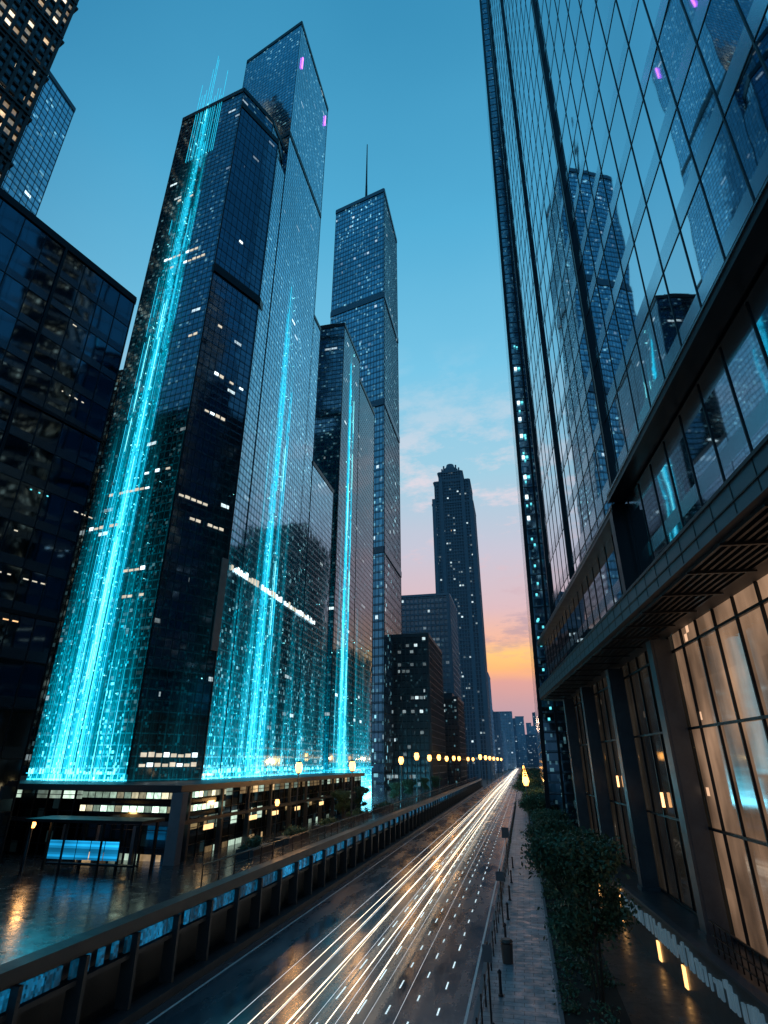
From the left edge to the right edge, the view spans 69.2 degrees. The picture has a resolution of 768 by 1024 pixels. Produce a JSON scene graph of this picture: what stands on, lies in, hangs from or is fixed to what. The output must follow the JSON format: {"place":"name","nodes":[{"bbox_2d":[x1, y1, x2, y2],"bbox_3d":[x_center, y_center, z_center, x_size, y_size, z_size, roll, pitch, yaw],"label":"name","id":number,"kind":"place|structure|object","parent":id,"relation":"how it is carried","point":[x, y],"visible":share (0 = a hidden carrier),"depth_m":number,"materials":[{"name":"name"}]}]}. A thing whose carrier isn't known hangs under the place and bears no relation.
{"place":"outdoors","nodes":[
{"label":"outdoors","id":0,"kind":"place"},
{"bbox_2d":[0,187,136,861],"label":"dark glass office block","id":1,"kind":"structure","parent":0,"point":[66,310],"depth_m":47.25,"materials":[{"name":"black glass"}]},
{"bbox_2d":[0,779,476,964],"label":"plaza","id":2,"kind":"structure","parent":0,"point":[46,906],"depth_m":31.35,"materials":[{"name":"tile"}]},
{"bbox_2d":[22,822,35,868],"bbox_3d":[-23.606,22.064,37.002,0.336,2.856,0.336,-5,-25,12],"label":"street lamp","id":3,"kind":"object","parent":2,"relation":"on","point":[33,825],"visible":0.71,"depth_m":37.02,"materials":[{"name":"black metal"}]},
{"bbox_2d":[18,815,164,879],"bbox_3d":[-18.641,21.206,35.364,8.500,3.080,2.400,-5,-25,12],"label":"bus shelter","id":4,"kind":"object","parent":2,"relation":"on","point":[64,848],"visible":1,"depth_m":35.70,"materials":[{"name":"black metal"}]},
{"bbox_2d":[3,773,364,865],"bbox_3d":[-26.237,33.791,65.553,36.600,4.850,52.400,-5,-25,12],"label":"shopping podium","id":5,"kind":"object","parent":2,"relation":"on","point":[203,816],"visible":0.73,"depth_m":43.04,"materials":[{"name":"black glass"}]},
{"bbox_2d":[26,21,333,781],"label":"twin glass skyscraper","id":6,"kind":"structure","parent":5,"relation":"on","point":[193,641],"depth_m":69.04,"materials":[{"name":"glass"}]},
{"bbox_2d":[235,833,274,857],"bbox_3d":[-9.925,25.474,42.743,1.659,1.338,4.000,-5,-25,12],"label":"planter","id":7,"kind":"object","parent":2,"relation":"on","point":[254,842],"visible":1,"depth_m":42.24,"materials":[{"name":"concrete"}]},
{"bbox_2d":[274,798,279,837],"bbox_3d":[-9.445,26.978,48.693,0.408,3.468,0.408,-5,-25,12],"label":"street lamp","id":8,"kind":"object","parent":2,"relation":"on","point":[277,802],"visible":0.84,"depth_m":49.05,"materials":[{"name":"black metal"}]},
{"bbox_2d":[273,823,308,844],"bbox_3d":[-8.055,28.459,49.368,2.233,1.318,5.000,-5,-25,12],"label":"planter","id":9,"kind":"object","parent":2,"relation":"on","point":[293,830],"visible":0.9,"depth_m":48.85,"materials":[{"name":"concrete"}]},
{"bbox_2d":[295,761,302,825],"bbox_3d":[-8.759,28.669,56.194,0.768,6.528,0.768,-5,-25,12],"label":"street lamp","id":10,"kind":"object","parent":2,"relation":"on","point":[298,767],"visible":0.77,"depth_m":56.88,"materials":[{"name":"black metal"}]},
{"bbox_2d":[313,816,340,831],"bbox_3d":[-5.844,32.616,58.523,1.977,1.234,5.589,-5,-25,12],"label":"planter","id":11,"kind":"object","parent":2,"relation":"on","point":[326,821],"visible":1,"depth_m":57.02,"materials":[{"name":"concrete"}]},
{"bbox_2d":[200,777,475,886],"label":"plaza railing","id":12,"kind":"object","parent":2,"relation":"on","point":[449,787],"visible":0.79,"depth_m":47.28,"materials":[{"name":"black metal"}]},
{"bbox_2d":[330,789,352,818],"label":"street tree","id":13,"kind":"object","parent":2,"relation":"on","point":[341,797],"visible":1,"depth_m":69.11,"materials":[{"name":"green plant"}]},
{"bbox_2d":[349,760,354,824],"bbox_3d":[-3.658,31.718,63.109,0.780,6.630,0.780,-5,-25,12],"label":"street lamp","id":14,"kind":"object","parent":2,"relation":"on","point":[352,765],"visible":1,"depth_m":63.64,"materials":[{"name":"black metal"}]},
{"bbox_2d":[344,806,371,821],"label":"planter","id":15,"kind":"object","parent":2,"relation":"on","point":[357,811],"visible":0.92,"depth_m":68.00,"materials":[{"name":"concrete"}]},
{"bbox_2d":[352,784,371,808],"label":"street tree","id":16,"kind":"object","parent":2,"relation":"on","point":[361,791],"visible":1,"depth_m":76.89,"materials":[{"name":"green plant"}]},
{"bbox_2d":[372,801,393,811],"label":"planter","id":17,"kind":"object","parent":2,"relation":"on","point":[381,804],"visible":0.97,"depth_m":79.02,"materials":[{"name":"concrete"}]},
{"bbox_2d":[388,782,404,802],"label":"street tree","id":18,"kind":"object","parent":2,"relation":"on","point":[395,787],"visible":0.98,"depth_m":96.40,"materials":[{"name":"green plant"}]},
{"bbox_2d":[398,756,403,806],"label":"street lamp","id":19,"kind":"object","parent":2,"relation":"on","point":[400,760],"visible":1,"depth_m":89.61,"materials":[{"name":"black metal"}]},
{"bbox_2d":[402,779,416,797],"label":"street tree","id":20,"kind":"object","parent":2,"relation":"on","point":[411,783],"visible":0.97,"depth_m":107.50,"materials":[{"name":"green plant"}]},
{"bbox_2d":[414,752,418,800],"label":"street lamp","id":21,"kind":"object","parent":2,"relation":"on","point":[416,756],"visible":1,"depth_m":103.19,"materials":[{"name":"black metal"}]},
{"bbox_2d":[419,777,429,792],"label":"street tree","id":22,"kind":"object","parent":2,"relation":"on","point":[424,781],"visible":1,"depth_m":124.93,"materials":[{"name":"green plant"}]},
{"bbox_2d":[427,754,431,795],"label":"street lamp","id":23,"kind":"object","parent":2,"relation":"on","point":[429,758],"visible":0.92,"depth_m":117.56,"materials":[{"name":"black metal"}]},
{"bbox_2d":[430,775,441,790],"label":"street tree","id":24,"kind":"object","parent":2,"relation":"on","point":[434,778],"visible":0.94,"depth_m":135.59,"materials":[{"name":"green plant"}]},
{"bbox_2d":[437,754,440,791],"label":"street lamp","id":25,"kind":"object","parent":2,"relation":"on","point":[438,757],"visible":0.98,"depth_m":130.50,"materials":[{"name":"black metal"}]},
{"bbox_2d":[445,755,448,789],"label":"street lamp","id":26,"kind":"object","parent":2,"relation":"on","point":[446,758],"visible":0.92,"depth_m":144.28,"materials":[{"name":"black metal"}]},
{"bbox_2d":[452,755,454,786],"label":"street lamp","id":27,"kind":"object","parent":2,"relation":"on","point":[453,757],"visible":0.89,"depth_m":158.81,"materials":[{"name":"black metal"}]},
{"bbox_2d":[36,0,534,733],"label":"sky","id":28,"kind":"structure","parent":0,"point":[404,80],"materials":[{"name":"blue"}]},
{"bbox_2d":[89,767,539,1023],"bbox_3d":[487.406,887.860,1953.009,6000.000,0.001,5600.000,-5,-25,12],"label":"ground","id":29,"kind":"structure","parent":0,"point":[157,984],"depth_m":32.36,"materials":[{"name":"grey concrete"}]},
{"bbox_2d":[1,71,75,215],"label":"blue glass tower","id":30,"kind":"structure","parent":29,"relation":"on","point":[28,175],"depth_m":109.69,"materials":[{"name":"glass"}]},
{"bbox_2d":[0,0,78,186],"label":"residential tower","id":31,"kind":"structure","parent":29,"relation":"on","point":[32,34],"depth_m":89.94,"materials":[{"name":"black glass"}]},
{"bbox_2d":[21,369,122,775],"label":"office block","id":32,"kind":"structure","parent":29,"relation":"on","point":[54,649],"depth_m":83.01,"materials":[{"name":"black glass"}]},
{"bbox_2d":[0,778,482,1023],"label":"retaining wall","id":33,"kind":"structure","parent":29,"relation":"on","point":[93,993],"depth_m":28.27,"materials":[{"name":"concrete"}]},
{"bbox_2d":[0,790,458,1012],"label":"lit panels","id":34,"kind":"object","parent":33,"relation":"attached to","point":[40,984],"visible":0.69,"depth_m":26.46,"materials":[{"name":"blue glass"}]},
{"bbox_2d":[330,144,401,789],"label":"antenna skyscraper","id":35,"kind":"structure","parent":29,"relation":"on","point":[364,305],"depth_m":195.91,"materials":[{"name":"blue glass"}]},
{"bbox_2d":[392,633,446,788],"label":"dark office block","id":36,"kind":"structure","parent":29,"relation":"on","point":[418,722],"depth_m":155.52,"materials":[{"name":"stone"}]},
{"bbox_2d":[401,593,461,699],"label":"stone office block","id":37,"kind":"structure","parent":29,"relation":"on","point":[434,615],"depth_m":235.94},
{"bbox_2d":[444,693,467,782],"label":"dark office block","id":38,"kind":"structure","parent":29,"relation":"on","point":[455,738],"depth_m":191.80,"materials":[{"name":"stone"}]},
{"bbox_2d":[432,464,494,778],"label":"art deco skyscraper","id":39,"kind":"structure","parent":29,"relation":"on","point":[457,565],"depth_m":409.81,"materials":[{"name":"blue glass"}]},
{"bbox_2d":[479,754,482,786],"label":"street lamp","id":40,"kind":"object","parent":29,"relation":"on","point":[480,757],"visible":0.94,"depth_m":243.54,"materials":[{"name":"black metal"}]},
{"bbox_2d":[472,790,517,1023],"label":"kerb","id":41,"kind":"structure","parent":29,"relation":"on","point":[476,1010],"depth_m":29.53,"materials":[{"name":"concrete"}]},
{"bbox_2d":[498,711,516,769],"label":"distant tower","id":42,"kind":"structure","parent":29,"relation":"on","point":[506,718],"depth_m":817.55,"materials":[{"name":"blue glass"}]},
{"bbox_2d":[479,0,578,827],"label":"tapered glass tower","id":43,"kind":"structure","parent":29,"relation":"on","point":[556,779],"depth_m":82.41,"materials":[{"name":"black"}]},
{"bbox_2d":[514,345,551,719],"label":"lit windows","id":44,"kind":"structure","parent":43,"relation":"in","point":[515,368],"depth_m":80.88,"materials":[{"name":"teal"}]},
{"bbox_2d":[532,817,631,1023],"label":"planting bed","id":45,"kind":"object","parent":29,"relation":"on","point":[611,995],"depth_m":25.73,"materials":[{"name":"green plant"}]},
{"bbox_2d":[509,776,540,814],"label":"street tree","id":46,"kind":"object","parent":45,"relation":"on","point":[534,782],"visible":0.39,"depth_m":97.60,"materials":[{"name":"green plant"}]},
{"bbox_2d":[516,772,539,798],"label":"street tree","id":47,"kind":"object","parent":45,"relation":"on","point":[530,775],"visible":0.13,"depth_m":117.10,"materials":[{"name":"green plant"}]},
{"bbox_2d":[519,768,539,775],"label":"street tree","id":48,"kind":"object","parent":45,"relation":"on","point":[535,771],"visible":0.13,"depth_m":140.17,"materials":[{"name":"green plant"}]},
{"bbox_2d":[519,767,539,772],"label":"street tree","id":49,"kind":"object","parent":45,"relation":"on","point":[528,769],"visible":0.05,"depth_m":167.05,"materials":[{"name":"green plant"}]},
{"bbox_2d":[514,789,545,831],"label":"street tree","id":50,"kind":"object","parent":45,"relation":"on","point":[533,801],"visible":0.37,"depth_m":68.50,"materials":[{"name":"green plant"}]},
{"bbox_2d":[522,786,542,812],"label":"street tree","id":51,"kind":"object","parent":45,"relation":"on","point":[532,790],"visible":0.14,"depth_m":82.44,"materials":[{"name":"green plant"}]},
{"bbox_2d":[526,805,572,846],"bbox_3d":[17.017,33.212,57.068,4.567,5.818,5.156,17,-29,-33],"label":"street tree","id":52,"kind":"object","parent":45,"relation":"on","point":[537,814],"visible":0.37,"depth_m":57.00,"materials":[{"name":"green plant"}]},
{"bbox_2d":[521,815,583,889],"bbox_3d":[14.276,28.859,47.263,5.876,5.730,4.304,0,-24,-1],"label":"street tree","id":53,"kind":"object","parent":45,"relation":"on","point":[555,825],"visible":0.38,"depth_m":47.24,"materials":[{"name":"green plant"}]},
{"bbox_2d":[509,820,644,1004],"bbox_3d":[9.434,18.588,26.277,5.104,7.282,5.763,-18,-30,34],"label":"street tree","id":54,"kind":"object","parent":45,"relation":"on","point":[579,864],"visible":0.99,"depth_m":25.95,"materials":[{"name":"green plant"}]},
{"bbox_2d":[487,0,767,1023],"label":"curtain wall office tower","id":55,"kind":"structure","parent":29,"relation":"on","point":[635,142],"depth_m":26.79,"materials":[{"name":"blue glass"}]},
{"bbox_2d":[133,767,521,1023],"bbox_3d":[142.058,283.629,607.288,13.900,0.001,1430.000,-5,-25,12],"label":"road","id":56,"kind":"structure","parent":0,"point":[229,994],"depth_m":32.69,"materials":[{"name":"grey asphalt"}]},
{"bbox_2d":[146,772,515,1023],"bbox_3d":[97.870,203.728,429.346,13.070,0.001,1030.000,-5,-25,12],"label":"lane markings","id":57,"kind":"object","parent":56,"relation":"on","point":[470,997],"visible":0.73,"depth_m":32.68,"materials":[{"name":"paint"}]},
{"bbox_2d":[228,769,517,1023],"bbox_3d":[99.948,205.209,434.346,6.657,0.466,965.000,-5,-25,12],"label":"traffic light trails","id":58,"kind":"object","parent":56,"relation":"on","point":[456,851],"visible":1,"depth_m":34.03,"materials":[{"name":"white"}]},
{"bbox_2d":[313,322,374,798],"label":"stepped office tower","id":59,"kind":"structure","parent":0,"point":[343,454],"depth_m":113.67,"materials":[{"name":"blue glass"}]},
{"bbox_2d":[488,673,496,774],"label":"distant tower","id":60,"kind":"structure","parent":0,"point":[492,725],"depth_m":496.39,"materials":[{"name":"blue glass"}]},
{"bbox_2d":[493,711,503,772],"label":"distant tower","id":61,"kind":"structure","parent":0,"point":[498,736],"depth_m":583.37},
{"bbox_2d":[501,729,507,770],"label":"distant tower","id":62,"kind":"structure","parent":0,"point":[504,750],"depth_m":687.27,"materials":[{"name":"blue glass"}]},
{"bbox_2d":[513,718,519,765],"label":"distant tower","id":63,"kind":"structure","parent":0,"point":[514,728],"depth_m":1686.60,"materials":[{"name":"blue glass"}]},
{"bbox_2d":[514,738,519,766],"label":"distant tower","id":64,"kind":"structure","parent":0,"point":[517,752],"depth_m":1300.11,"materials":[{"name":"blue glass"}]},
{"bbox_2d":[478,784,560,1023],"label":"sidewalk","id":65,"kind":"structure","parent":0,"point":[527,976],"depth_m":30.95,"materials":[{"name":"grey concrete"}]},
{"bbox_2d":[482,941,492,1023],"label":"traffic sign","id":66,"kind":"object","parent":65,"relation":"on","point":[487,952],"visible":1,"depth_m":23.49,"materials":[{"name":"metal"}]},
{"bbox_2d":[475,801,515,1023],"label":"pedestrian railing","id":67,"kind":"object","parent":65,"relation":"on","point":[494,930],"visible":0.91,"depth_m":33.53,"materials":[{"name":"metal"}]},
{"bbox_2d":[495,868,503,926],"bbox_3d":[7.819,25.677,37.083,0.550,3.270,0.135,-5,-25,12],"label":"traffic sign","id":68,"kind":"object","parent":65,"relation":"on","point":[499,875],"visible":0.9,"depth_m":37.45,"materials":[{"name":"metal"}]},
{"bbox_2d":[497,969,503,996],"bbox_3d":[5.410,21.906,25.913,0.247,1.000,0.260,-5,-25,12],"label":"bollard","id":69,"kind":"object","parent":65,"relation":"on","point":[500,994],"visible":1,"depth_m":25.84,"materials":[{"name":"metal"}]},
{"bbox_2d":[503,923,506,936],"bbox_3d":[7.293,25.301,33.474,0.247,1.000,0.260,-5,-25,12],"label":"bollard","id":70,"kind":"object","parent":65,"relation":"on","point":[505,933],"visible":0.6,"depth_m":33.47,"materials":[{"name":"metal"}]},
{"bbox_2d":[501,826,508,874],"bbox_3d":[11.931,32.911,54.169,0.700,4.070,0.135,-5,-25,12],"label":"traffic sign","id":71,"kind":"object","parent":65,"relation":"on","point":[505,832],"visible":1,"depth_m":54.65,"materials":[{"name":"metal"}]},
{"bbox_2d":[500,937,512,964],"bbox_3d":[6.668,23.773,30.157,0.702,1.070,0.720,-5,-25,12],"label":"waste bin","id":72,"kind":"object","parent":65,"relation":"on","point":[506,943],"visible":1,"depth_m":29.97,"materials":[{"name":"black metal"}]},
{"bbox_2d":[506,902,509,919],"bbox_3d":[8.511,27.498,38.367,0.247,1.000,0.260,-5,-25,12],"label":"bollard","id":73,"kind":"object","parent":65,"relation":"on","point":[507,918],"visible":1,"depth_m":38.30,"materials":[{"name":"metal"}]},
{"bbox_2d":[508,885,511,900],"bbox_3d":[9.841,29.894,43.705,0.247,1.000,0.260,-5,-25,12],"label":"bollard","id":74,"kind":"object","parent":65,"relation":"on","point":[509,899],"visible":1,"depth_m":43.65,"materials":[{"name":"metal"}]},
{"bbox_2d":[523,775,530,824],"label":"street lamp","id":75,"kind":"object","parent":65,"relation":"on","point":[525,780],"visible":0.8,"depth_m":80.35,"materials":[{"name":"black"}]},
{"bbox_2d":[515,716,527,766],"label":"distant tower","id":76,"kind":"structure","parent":0,"point":[520,731],"depth_m":1352.50,"materials":[{"name":"blue glass"}]},
{"bbox_2d":[526,723,530,733],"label":"distant tower","id":77,"kind":"structure","parent":0,"point":[528,727],"depth_m":1723.62,"materials":[{"name":"blue glass"}]},
{"bbox_2d":[525,734,538,766],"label":"distant tower","id":78,"kind":"structure","parent":0,"point":[532,750],"depth_m":1339.30,"materials":[{"name":"blue glass"}]},
{"bbox_2d":[532,712,535,725],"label":"distant tower","id":79,"kind":"structure","parent":0,"point":[534,718],"depth_m":1730.32,"materials":[{"name":"blue glass"}]},
{"bbox_2d":[530,726,538,756],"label":"distant tower","id":80,"kind":"structure","parent":0,"point":[533,730],"depth_m":1445.69,"materials":[{"name":"blue glass"}]},
{"bbox_2d":[583,889,715,1023],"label":"service path","id":81,"kind":"structure","parent":0,"point":[652,991],"depth_m":26.61,"materials":[{"name":"grey concrete"}]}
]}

